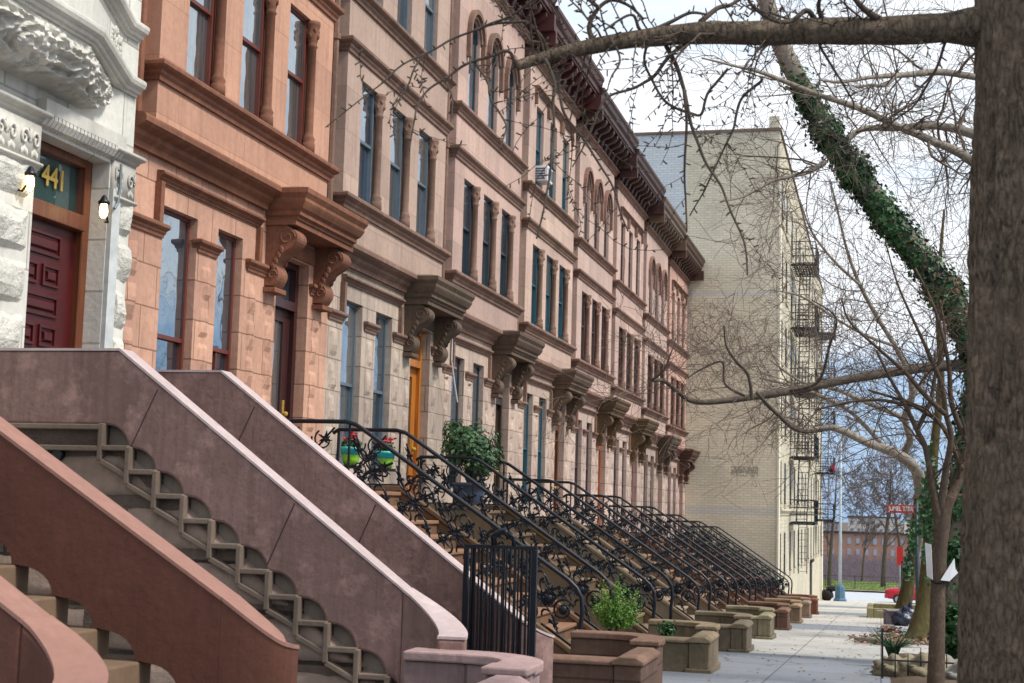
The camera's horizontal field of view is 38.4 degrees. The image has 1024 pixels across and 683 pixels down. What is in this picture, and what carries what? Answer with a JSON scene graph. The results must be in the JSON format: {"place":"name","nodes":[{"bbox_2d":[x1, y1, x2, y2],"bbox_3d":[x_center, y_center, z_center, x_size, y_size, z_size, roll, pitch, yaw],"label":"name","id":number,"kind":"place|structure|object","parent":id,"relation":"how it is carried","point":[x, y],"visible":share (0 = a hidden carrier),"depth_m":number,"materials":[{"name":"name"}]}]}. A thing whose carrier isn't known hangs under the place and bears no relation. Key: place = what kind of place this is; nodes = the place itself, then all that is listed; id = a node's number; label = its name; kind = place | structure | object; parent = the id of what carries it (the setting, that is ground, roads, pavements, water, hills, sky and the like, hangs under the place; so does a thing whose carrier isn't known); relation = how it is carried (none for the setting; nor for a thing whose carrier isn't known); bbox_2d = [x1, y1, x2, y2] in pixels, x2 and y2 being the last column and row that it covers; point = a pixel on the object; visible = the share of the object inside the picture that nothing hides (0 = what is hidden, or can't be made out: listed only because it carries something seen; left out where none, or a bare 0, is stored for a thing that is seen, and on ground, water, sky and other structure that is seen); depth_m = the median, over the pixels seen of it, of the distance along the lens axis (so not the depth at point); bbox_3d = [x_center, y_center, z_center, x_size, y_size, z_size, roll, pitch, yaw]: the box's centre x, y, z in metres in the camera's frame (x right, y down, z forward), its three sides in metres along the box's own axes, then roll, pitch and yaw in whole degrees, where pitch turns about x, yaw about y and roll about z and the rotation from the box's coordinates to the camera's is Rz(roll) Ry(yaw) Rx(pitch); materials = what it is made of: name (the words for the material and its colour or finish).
{"place":"outdoors","nodes":[
{"label":"outdoors","id":0,"kind":"place"},
{"bbox_2d":[555,0,974,523],"label":"sky","id":1,"kind":"structure","parent":0,"point":[663,11],"materials":[{"name":"white"}]},
{"bbox_2d":[662,600,928,682],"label":"sidewalk","id":2,"kind":"structure","parent":0,"point":[819,664],"depth_m":23.84,"materials":[{"name":"concrete"}]},
{"bbox_2d":[0,416,299,682],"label":"stone stoop","id":3,"kind":"object","parent":2,"relation":"on","point":[149,595],"visible":1,"depth_m":7.59,"materials":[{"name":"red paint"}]},
{"bbox_2d":[0,348,554,682],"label":"stone stoop","id":4,"kind":"object","parent":2,"relation":"on","point":[334,569],"visible":0.76,"depth_m":11.54,"materials":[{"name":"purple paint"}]},
{"bbox_2d":[287,419,613,654],"bbox_3d":[-0.860,2.637,17.860,4.350,3.240,2.090,0,-6,14],"label":"stone stoop","id":5,"kind":"object","parent":2,"relation":"on","point":[559,620],"visible":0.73,"depth_m":18.09,"materials":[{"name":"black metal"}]},
{"bbox_2d":[403,647,543,682],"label":"areaway wall","id":6,"kind":"structure","parent":2,"relation":"on","point":[428,665],"depth_m":10.19,"materials":[{"name":"stone"}]},
{"bbox_2d":[462,527,541,656],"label":"bar gate","id":7,"kind":"structure","parent":2,"relation":"on","point":[531,585],"depth_m":12.45,"materials":[{"name":"black metal"}]},
{"bbox_2d":[415,455,673,633],"bbox_3d":[0.466,3.487,23.134,4.350,3.248,2.090,0,-6,14],"label":"stone stoop","id":8,"kind":"object","parent":2,"relation":"on","point":[533,536],"visible":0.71,"depth_m":22.52,"materials":[{"name":"black metal"}]},
{"bbox_2d":[440,418,505,506],"bbox_3d":[-0.632,1.956,23.314,1.165,1.510,1.014,0,-6,14],"label":"potted shrub","id":9,"kind":"object","parent":8,"relation":"on","point":[480,446],"visible":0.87,"depth_m":23.13,"materials":[{"name":"green plant"}]},
{"bbox_2d":[504,478,711,620],"bbox_3d":[1.791,4.337,28.410,4.350,3.257,2.090,0,-6,14],"label":"stone stoop","id":10,"kind":"object","parent":2,"relation":"on","point":[685,608],"visible":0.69,"depth_m":27.79,"materials":[{"name":"black metal"}]},
{"bbox_2d":[552,629,664,682],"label":"areaway wall","id":11,"kind":"structure","parent":2,"relation":"on","point":[596,656],"depth_m":13.82,"materials":[{"name":"stone"}]},
{"bbox_2d":[588,573,645,631],"bbox_3d":[1.219,3.190,17.263,0.691,0.913,0.691,0,-6,14],"label":"garden bush","id":12,"kind":"object","parent":2,"relation":"on","point":[608,619],"visible":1,"depth_m":17.18,"materials":[{"name":"green plant"}]},
{"bbox_2d":[563,494,737,611],"bbox_3d":[3.116,5.186,33.685,4.350,3.265,2.090,0,-6,14],"label":"stone stoop","id":13,"kind":"object","parent":2,"relation":"on","point":[718,603],"visible":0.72,"depth_m":33.13,"materials":[{"name":"stone"}]},
{"bbox_2d":[656,620,676,635],"bbox_3d":[2.046,3.996,19.457,0.296,0.618,0.257,5,-7,-31],"label":"garden bush","id":14,"kind":"object","parent":2,"relation":"on","point":[664,630],"visible":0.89,"depth_m":19.44,"materials":[{"name":"green plant"}]},
{"bbox_2d":[608,505,756,605],"bbox_3d":[4.441,6.036,38.960,4.350,3.274,2.090,0,-6,14],"label":"stone stoop","id":15,"kind":"object","parent":2,"relation":"on","point":[742,599],"visible":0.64,"depth_m":38.38,"materials":[{"name":"stone"}]},
{"bbox_2d":[648,619,719,673],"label":"areaway wall","id":16,"kind":"structure","parent":2,"relation":"on","point":[689,646],"depth_m":18.86,"materials":[{"name":"stone"}]},
{"bbox_2d":[639,514,771,600],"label":"stone stoop","id":17,"kind":"object","parent":2,"relation":"on","point":[759,597],"visible":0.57,"depth_m":43.75,"materials":[{"name":"stone"}]},
{"bbox_2d":[695,610,753,652],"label":"areaway wall","id":18,"kind":"structure","parent":2,"relation":"on","point":[735,632],"depth_m":24.13,"materials":[{"name":"stone"}]},
{"bbox_2d":[666,520,782,597],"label":"stone stoop","id":19,"kind":"object","parent":2,"relation":"on","point":[773,595],"visible":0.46,"depth_m":49.03,"materials":[{"name":"metal"}]},
{"bbox_2d":[686,526,792,595],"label":"stone stoop","id":20,"kind":"object","parent":2,"relation":"on","point":[767,570],"visible":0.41,"depth_m":54.36,"materials":[{"name":"metal"}]},
{"bbox_2d":[726,605,775,639],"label":"areaway wall","id":21,"kind":"structure","parent":2,"relation":"on","point":[763,623],"depth_m":29.45,"materials":[{"name":"stone"}]},
{"bbox_2d":[748,601,791,629],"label":"areaway wall","id":22,"kind":"structure","parent":2,"relation":"on","point":[782,616],"depth_m":34.76,"materials":[{"name":"stone"}]},
{"bbox_2d":[764,598,802,623],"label":"areaway wall","id":23,"kind":"structure","parent":2,"relation":"on","point":[796,611],"depth_m":40.10,"materials":[{"name":"stone"}]},
{"bbox_2d":[777,596,811,617],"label":"areaway wall","id":24,"kind":"structure","parent":2,"relation":"on","point":[806,602],"depth_m":45.31,"materials":[{"name":"stone"}]},
{"bbox_2d":[788,594,818,614],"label":"areaway wall","id":25,"kind":"structure","parent":2,"relation":"on","point":[814,599],"depth_m":50.69,"materials":[{"name":"stone"}]},
{"bbox_2d":[708,612,928,681],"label":"fallen leaves","id":26,"kind":"object","parent":2,"relation":"on","point":[886,628],"depth_m":29.25,"materials":[{"name":"brown plant"}]},
{"bbox_2d":[833,429,880,601],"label":"lamp post","id":27,"kind":"object","parent":2,"relation":"on","point":[839,591],"visible":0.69,"depth_m":95.65,"materials":[{"name":"grey metal"}]},
{"bbox_2d":[867,603,914,617],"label":"tree kerb","id":28,"kind":"object","parent":2,"relation":"on","point":[872,612],"visible":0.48,"depth_m":48.61,"materials":[{"name":"yellow stone"}]},
{"bbox_2d":[890,605,912,625],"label":"trash bag","id":29,"kind":"object","parent":2,"relation":"on","point":[902,617],"visible":0.85,"depth_m":41.02,"materials":[{"name":"plastic"}]},
{"bbox_2d":[887,501,918,602],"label":"street name sign","id":30,"kind":"object","parent":2,"relation":"on","point":[900,509],"visible":0.73,"depth_m":44.98,"materials":[{"name":"red metal"}]},
{"bbox_2d":[886,633,928,644],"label":"tree pit ground","id":31,"kind":"structure","parent":2,"relation":"on","point":[924,641],"depth_m":29.79,"materials":[{"name":"soil"}]},
{"bbox_2d":[810,153,970,638],"bbox_3d":[9.975,1.301,32.676,4.793,11.185,6.550,6,-8,-38],"label":"plane tree","id":32,"kind":"object","parent":31,"relation":"on","point":[920,620],"visible":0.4,"depth_m":31.51,"materials":[{"name":"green plant"}]},
{"bbox_2d":[881,628,953,677],"bbox_3d":[5.622,4.205,19.679,1.306,0.550,1.628,0,-6,14],"label":"pit fence","id":33,"kind":"object","parent":2,"relation":"on","point":[895,660],"visible":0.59,"depth_m":19.01,"materials":[{"name":"black metal"}]},
{"bbox_2d":[890,653,956,682],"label":"tree pit ground","id":34,"kind":"structure","parent":2,"relation":"on","point":[912,679],"depth_m":18.41,"materials":[{"name":"soil"}]},
{"bbox_2d":[522,0,975,657],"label":"plane tree","id":35,"kind":"object","parent":34,"relation":"on","point":[852,170],"visible":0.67,"depth_m":22.34,"materials":[{"name":"brown plant"}]},
{"bbox_2d":[677,166,968,682],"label":"young street tree","id":36,"kind":"object","parent":34,"relation":"on","point":[943,502],"visible":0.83,"depth_m":17.41,"materials":[{"name":"brown plant"}]},
{"bbox_2d":[925,543,957,583],"bbox_3d":[5.090,2.627,17.366,0.250,0.479,0.312,7,-8,-39],"label":"paper notice","id":37,"kind":"object","parent":36,"relation":"attached to","point":[951,572],"visible":0.98,"depth_m":17.32,"materials":[{"name":"white paper"}]},
{"bbox_2d":[870,653,912,676],"bbox_3d":[5.147,4.370,19.571,0.760,0.426,0.589,0,-6,14],"label":"edging rock","id":38,"kind":"object","parent":34,"relation":"on","point":[888,668],"visible":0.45,"depth_m":19.51,"materials":[{"name":"beige stone"}]},
{"bbox_2d":[864,626,922,656],"bbox_3d":[5.593,4.477,21.546,0.912,0.601,0.883,0,-6,14],"label":"pit plant","id":39,"kind":"object","parent":34,"relation":"on","point":[890,648],"visible":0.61,"depth_m":21.49,"materials":[{"name":"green plant"}]},
{"bbox_2d":[893,652,951,676],"bbox_3d":[5.413,4.292,19.098,0.899,0.504,0.696,0,-6,14],"label":"edging rock","id":40,"kind":"object","parent":34,"relation":"on","point":[915,668],"visible":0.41,"depth_m":19.03,"materials":[{"name":"beige stone"}]},
{"bbox_2d":[945,605,957,658],"bbox_3d":[6.643,4.479,22.088,0.602,1.039,0.618,0,-6,14],"label":"evergreen shrub","id":41,"kind":"object","parent":34,"relation":"on","point":[950,627],"visible":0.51,"depth_m":22.00,"materials":[{"name":"green plant"}]},
{"bbox_2d":[947,532,960,658],"bbox_3d":[6.690,3.911,21.920,0.638,2.114,0.574,0,-6,14],"label":"evergreen shrub","id":42,"kind":"object","parent":34,"relation":"on","point":[953,550],"visible":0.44,"depth_m":21.92,"materials":[{"name":"green plant"}]},
{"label":"tree pit ground","id":43,"kind":"structure","parent":2,"relation":"on","visible":0},
{"bbox_2d":[325,0,1023,682],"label":"ginkgo tree","id":44,"kind":"object","parent":43,"relation":"on","point":[991,600],"visible":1,"depth_m":7.56,"materials":[{"name":"brown plant"}]},
{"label":"tree pit ground","id":45,"kind":"structure","parent":2,"relation":"on","visible":0},
{"bbox_2d":[654,103,968,608],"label":"plane tree","id":46,"kind":"object","parent":45,"relation":"on","point":[906,593],"visible":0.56,"depth_m":47.09,"materials":[{"name":"brown plant"}]},
{"bbox_2d":[823,579,898,590],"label":"lawn","id":47,"kind":"structure","parent":0,"point":[870,585],"depth_m":130.85,"materials":[{"name":"green plant"}]},
{"bbox_2d":[822,409,897,584],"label":"park tree","id":48,"kind":"object","parent":47,"relation":"on","point":[829,572],"visible":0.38,"depth_m":126.70,"materials":[{"name":"brown plant"}]},
{"bbox_2d":[830,455,912,581],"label":"park tree","id":49,"kind":"object","parent":47,"relation":"on","point":[868,526],"visible":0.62,"depth_m":144.60,"materials":[{"name":"brown plant"}]},
{"bbox_2d":[843,438,929,582],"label":"park tree","id":50,"kind":"object","parent":47,"relation":"on","point":[896,524],"visible":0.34,"depth_m":133.78,"materials":[{"name":"brown plant"}]},
{"bbox_2d":[823,410,953,586],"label":"park tree","id":51,"kind":"object","parent":47,"relation":"on","point":[884,559],"visible":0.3,"depth_m":128.75,"materials":[{"name":"brown plant"}]},
{"bbox_2d":[823,522,903,592],"bbox_3d":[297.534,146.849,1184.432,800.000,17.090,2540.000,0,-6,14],"label":"ground","id":52,"kind":"structure","parent":0,"point":[844,526],"depth_m":131.88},
{"bbox_2d":[0,0,149,348],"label":"white stone house","id":53,"kind":"structure","parent":52,"relation":"on","point":[73,86],"depth_m":13.47,"materials":[{"name":"stone"}]},
{"bbox_2d":[17,166,36,192],"bbox_3d":[-4.170,-1.395,12.639,0.108,0.240,0.162,-2,-7,29],"label":"wall lamp","id":54,"kind":"object","parent":53,"relation":"attached to","point":[30,174],"visible":1,"depth_m":12.63,"materials":[{"name":"white glass"}]},
{"bbox_2d":[24,217,75,347],"bbox_3d":[-4.310,-0.149,13.412,0.066,1.910,1.010,0,-6,14],"label":"door","id":55,"kind":"structure","parent":53,"relation":"in","point":[52,247],"depth_m":13.53,"materials":[{"name":"red paint"}]},
{"bbox_2d":[98,195,109,222],"bbox_3d":[-3.840,-1.249,13.887,0.108,0.241,0.259,2,-6,-1],"label":"wall lamp","id":56,"kind":"object","parent":53,"relation":"attached to","point":[103,203],"visible":1,"depth_m":13.79,"materials":[{"name":"white glass"}]},
{"bbox_2d":[123,0,367,445],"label":"brownstone house","id":57,"kind":"structure","parent":52,"relation":"on","point":[245,234],"depth_m":17.42,"materials":[{"name":"stone"}]},
{"bbox_2d":[155,209,189,369],"bbox_3d":[-3.732,-0.231,15.865,0.140,2.354,0.794,0,-6,14],"label":"window","id":58,"kind":"structure","parent":57,"relation":"in","point":[175,244],"depth_m":16.02,"materials":[{"name":"glass"}]},
{"bbox_2d":[186,0,213,85],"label":"window","id":59,"kind":"structure","parent":57,"relation":"in","point":[201,14],"depth_m":16.68,"materials":[{"name":"glass"}]},
{"bbox_2d":[212,232,235,371],"bbox_3d":[-3.426,-0.089,17.084,0.140,2.354,0.664,0,-6,14],"label":"window","id":60,"kind":"structure","parent":57,"relation":"in","point":[226,259],"depth_m":17.26,"materials":[{"name":"glass"}]},
{"bbox_2d":[239,0,264,117],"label":"window","id":61,"kind":"structure","parent":57,"relation":"in","point":[253,24],"depth_m":18.00,"materials":[{"name":"glass"}]},
{"bbox_2d":[271,262,298,418],"bbox_3d":[-3.065,0.427,18.910,0.190,3.014,1.060,0,-6,14],"label":"door","id":62,"kind":"structure","parent":57,"relation":"in","point":[285,325],"depth_m":19.26,"materials":[{"name":"brown wood"}]},
{"bbox_2d":[285,7,306,144],"bbox_3d":[-2.866,-3.444,19.193,0.140,1.774,0.704,0,-6,14],"label":"window","id":63,"kind":"structure","parent":57,"relation":"in","point":[298,24],"depth_m":19.34,"materials":[{"name":"glass"}]},
{"bbox_2d":[322,0,474,501],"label":"brownstone house","id":64,"kind":"structure","parent":52,"relation":"on","point":[399,305],"depth_m":22.82,"materials":[{"name":"stone"}]},
{"bbox_2d":[338,302,356,464],"bbox_3d":[-2.426,0.606,21.064,0.140,2.354,0.794,0,-6,14],"label":"window","id":65,"kind":"structure","parent":64,"relation":"in","point":[349,325],"depth_m":21.28,"materials":[{"name":"glass"}]},
{"bbox_2d":[340,432,362,468],"bbox_3d":[-2.251,1.513,20.540,0.308,0.521,0.340,0,-6,14],"label":"flower pot","id":66,"kind":"object","parent":64,"relation":"on","point":[354,457],"visible":0.53,"depth_m":20.44,"materials":[{"name":"green ceramic"}]},
{"bbox_2d":[358,85,373,203],"bbox_3d":[-2.209,-2.910,21.809,0.140,1.774,0.704,0,-6,14],"label":"window","id":67,"kind":"structure","parent":64,"relation":"in","point":[367,108],"depth_m":21.98,"materials":[{"name":"glass"}]},
{"bbox_2d":[371,314,386,467],"bbox_3d":[-2.092,0.761,22.394,0.140,2.354,0.754,0,-6,14],"label":"window","id":68,"kind":"structure","parent":64,"relation":"in","point":[380,338],"depth_m":22.63,"materials":[{"name":"glass"}]},
{"bbox_2d":[372,437,396,471],"bbox_3d":[-1.886,1.682,21.985,0.312,0.520,0.340,0,-6,14],"label":"flower pot","id":69,"kind":"object","parent":64,"relation":"on","point":[385,455],"visible":0.51,"depth_m":21.89,"materials":[{"name":"green ceramic"}]},
{"bbox_2d":[389,109,402,220],"bbox_3d":[-1.875,-2.754,23.138,0.140,1.774,0.704,0,-6,14],"label":"window","id":70,"kind":"structure","parent":64,"relation":"in","point":[396,149],"depth_m":23.34,"materials":[{"name":"glass"}]},
{"bbox_2d":[397,0,407,30],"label":"window","id":71,"kind":"structure","parent":64,"relation":"in","point":[402,11],"depth_m":23.76,"materials":[{"name":"glass"}]},
{"bbox_2d":[406,332,422,492],"bbox_3d":[-1.740,1.272,24.186,0.190,3.014,1.060,0,-6,14],"label":"door","id":72,"kind":"structure","parent":64,"relation":"in","point":[415,363],"depth_m":24.54,"materials":[{"name":"brown wood"}]},
{"bbox_2d":[416,131,428,236],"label":"window","id":73,"kind":"structure","parent":64,"relation":"in","point":[423,140],"depth_m":24.67,"materials":[{"name":"glass"}]},
{"bbox_2d":[424,0,434,56],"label":"window","id":74,"kind":"structure","parent":64,"relation":"in","point":[429,6],"depth_m":25.12,"materials":[{"name":"glass"}]},
{"bbox_2d":[439,0,555,509],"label":"brownstone house","id":75,"kind":"structure","parent":52,"relation":"on","point":[495,353],"depth_m":28.32,"materials":[{"name":"stone"}]},
{"bbox_2d":[449,358,459,488],"bbox_3d":[-1.101,1.451,26.339,0.140,2.354,0.794,0,-6,14],"label":"window","id":76,"kind":"structure","parent":75,"relation":"in","point":[454,404],"depth_m":26.63,"materials":[{"name":"glass"}]},
{"bbox_2d":[462,181,471,275],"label":"window","id":77,"kind":"structure","parent":75,"relation":"in","point":[467,188],"depth_m":27.30,"materials":[{"name":"glass"}]},
{"bbox_2d":[468,22,477,113],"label":"window","id":78,"kind":"structure","parent":75,"relation":"in","point":[472,70],"depth_m":27.67,"materials":[{"name":"glass"}]},
{"bbox_2d":[472,364,478,473],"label":"window","id":79,"kind":"structure","parent":75,"relation":"in","point":[475,395],"depth_m":27.95,"materials":[{"name":"glass"}]},
{"bbox_2d":[481,197,490,286],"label":"window","id":80,"kind":"structure","parent":75,"relation":"in","point":[486,218],"depth_m":28.62,"materials":[{"name":"glass"}]},
{"bbox_2d":[487,45,495,129],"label":"window","id":81,"kind":"structure","parent":75,"relation":"in","point":[490,112],"depth_m":29.02,"materials":[{"name":"glass"}]},
{"bbox_2d":[493,381,502,509],"bbox_3d":[-0.414,2.118,29.461,0.190,3.014,1.060,0,-6,14],"label":"door","id":82,"kind":"structure","parent":75,"relation":"in","point":[498,414],"depth_m":29.84,"materials":[{"name":"brown wood"}]},
{"bbox_2d":[500,211,507,297],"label":"window","id":83,"kind":"structure","parent":75,"relation":"in","point":[504,216],"depth_m":29.98,"materials":[{"name":"glass"}]},
{"bbox_2d":[505,71,513,146],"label":"window","id":84,"kind":"structure","parent":75,"relation":"in","point":[508,109],"depth_m":30.43,"materials":[{"name":"glass"}]},
{"bbox_2d":[515,6,604,516],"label":"brownstone house","id":85,"kind":"structure","parent":52,"relation":"on","point":[548,258],"depth_m":33.49,"materials":[{"name":"stone"}]},
{"bbox_2d":[522,395,528,502],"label":"window","id":86,"kind":"structure","parent":85,"relation":"in","point":[526,411],"depth_m":31.91,"materials":[{"name":"paint"}]},
{"bbox_2d":[531,246,536,324],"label":"window","id":87,"kind":"structure","parent":85,"relation":"in","point":[534,263],"depth_m":32.59,"materials":[{"name":"glass"}]},
{"bbox_2d":[536,110,540,187],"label":"window","id":88,"kind":"structure","parent":85,"relation":"in","point":[538,129],"depth_m":33.01,"materials":[{"name":"glass"}]},
{"bbox_2d":[537,399,542,501],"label":"window","id":89,"kind":"structure","parent":85,"relation":"in","point":[541,401],"depth_m":33.24,"materials":[{"name":"paint"}]},
{"bbox_2d":[535,166,552,184],"bbox_3d":[0.629,-3.688,32.644,0.466,0.340,0.487,0,-6,14],"label":"air conditioner","id":90,"kind":"object","parent":85,"relation":"attached to","point":[540,179],"visible":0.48,"depth_m":32.41,"materials":[{"name":"white paint"}]},
{"bbox_2d":[545,257,550,331],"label":"window","id":91,"kind":"structure","parent":85,"relation":"in","point":[548,268],"depth_m":33.93,"materials":[{"name":"glass"}]},
{"bbox_2d":[553,426,558,516],"bbox_3d":[0.911,2.963,34.737,0.190,3.014,1.060,0,-6,14],"label":"door","id":92,"kind":"structure","parent":85,"relation":"in","point":[556,429],"depth_m":35.15,"materials":[{"name":"brown wood"}]},
{"bbox_2d":[558,267,562,338],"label":"window","id":93,"kind":"structure","parent":85,"relation":"in","point":[560,269],"depth_m":35.27,"materials":[{"name":"glass"}]},
{"bbox_2d":[562,142,566,212],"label":"window","id":94,"kind":"structure","parent":85,"relation":"in","point":[564,143],"depth_m":35.72,"materials":[{"name":"glass"}]},
{"bbox_2d":[569,87,638,525],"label":"brownstone house","id":95,"kind":"structure","parent":52,"relation":"on","point":[591,322],"depth_m":38.89,"materials":[{"name":"stone"}]},
{"bbox_2d":[581,293,584,360],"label":"window","id":96,"kind":"structure","parent":95,"relation":"in","point":[583,295],"depth_m":37.89,"materials":[{"name":"paint"}]},
{"bbox_2d":[609,149,665,531],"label":"brownstone house","id":97,"kind":"structure","parent":52,"relation":"on","point":[637,190],"depth_m":44.24,"materials":[{"name":"stone"}]},
{"bbox_2d":[640,196,687,536],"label":"brownstone house","id":98,"kind":"structure","parent":52,"relation":"on","point":[652,480],"depth_m":49.45,"materials":[{"name":"stone"}]},
{"bbox_2d":[665,235,704,539],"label":"brownstone house","id":99,"kind":"structure","parent":52,"relation":"on","point":[691,259],"depth_m":54.90,"materials":[{"name":"stone"}]},
{"bbox_2d":[634,116,823,600],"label":"apartment block","id":100,"kind":"structure","parent":52,"relation":"on","point":[758,526],"depth_m":57.70,"materials":[{"name":"beige paint"}]},
{"bbox_2d":[789,241,818,573],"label":"fire escape","id":101,"kind":"object","parent":100,"relation":"attached to","point":[807,522],"visible":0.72,"depth_m":64.39,"materials":[{"name":"black metal"}]},
{"bbox_2d":[815,316,835,556],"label":"fire escape","id":102,"kind":"object","parent":100,"relation":"attached to","point":[827,520],"visible":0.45,"depth_m":88.81,"materials":[{"name":"black metal"}]},
{"bbox_2d":[831,591,914,604],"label":"cross road","id":103,"kind":"structure","parent":0,"point":[864,596],"depth_m":108.92,"materials":[{"name":"grey asphalt"}]},
{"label":"hillside","id":104,"kind":"structure","parent":0,"visible":0},
{"bbox_2d":[823,550,920,583],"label":"bare brush","id":105,"kind":"object","parent":104,"relation":"on","point":[851,569],"visible":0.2,"depth_m":297.51,"materials":[{"name":"plant"}]},
{"bbox_2d":[823,530,921,561],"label":"brick building","id":106,"kind":"structure","parent":104,"relation":"on","point":[850,544],"depth_m":366.38,"materials":[{"name":"brick"}]},
{"bbox_2d":[847,516,899,531],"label":"distant building","id":107,"kind":"structure","parent":104,"relation":"on","point":[851,527],"depth_m":617.18,"materials":[{"name":"brick"}]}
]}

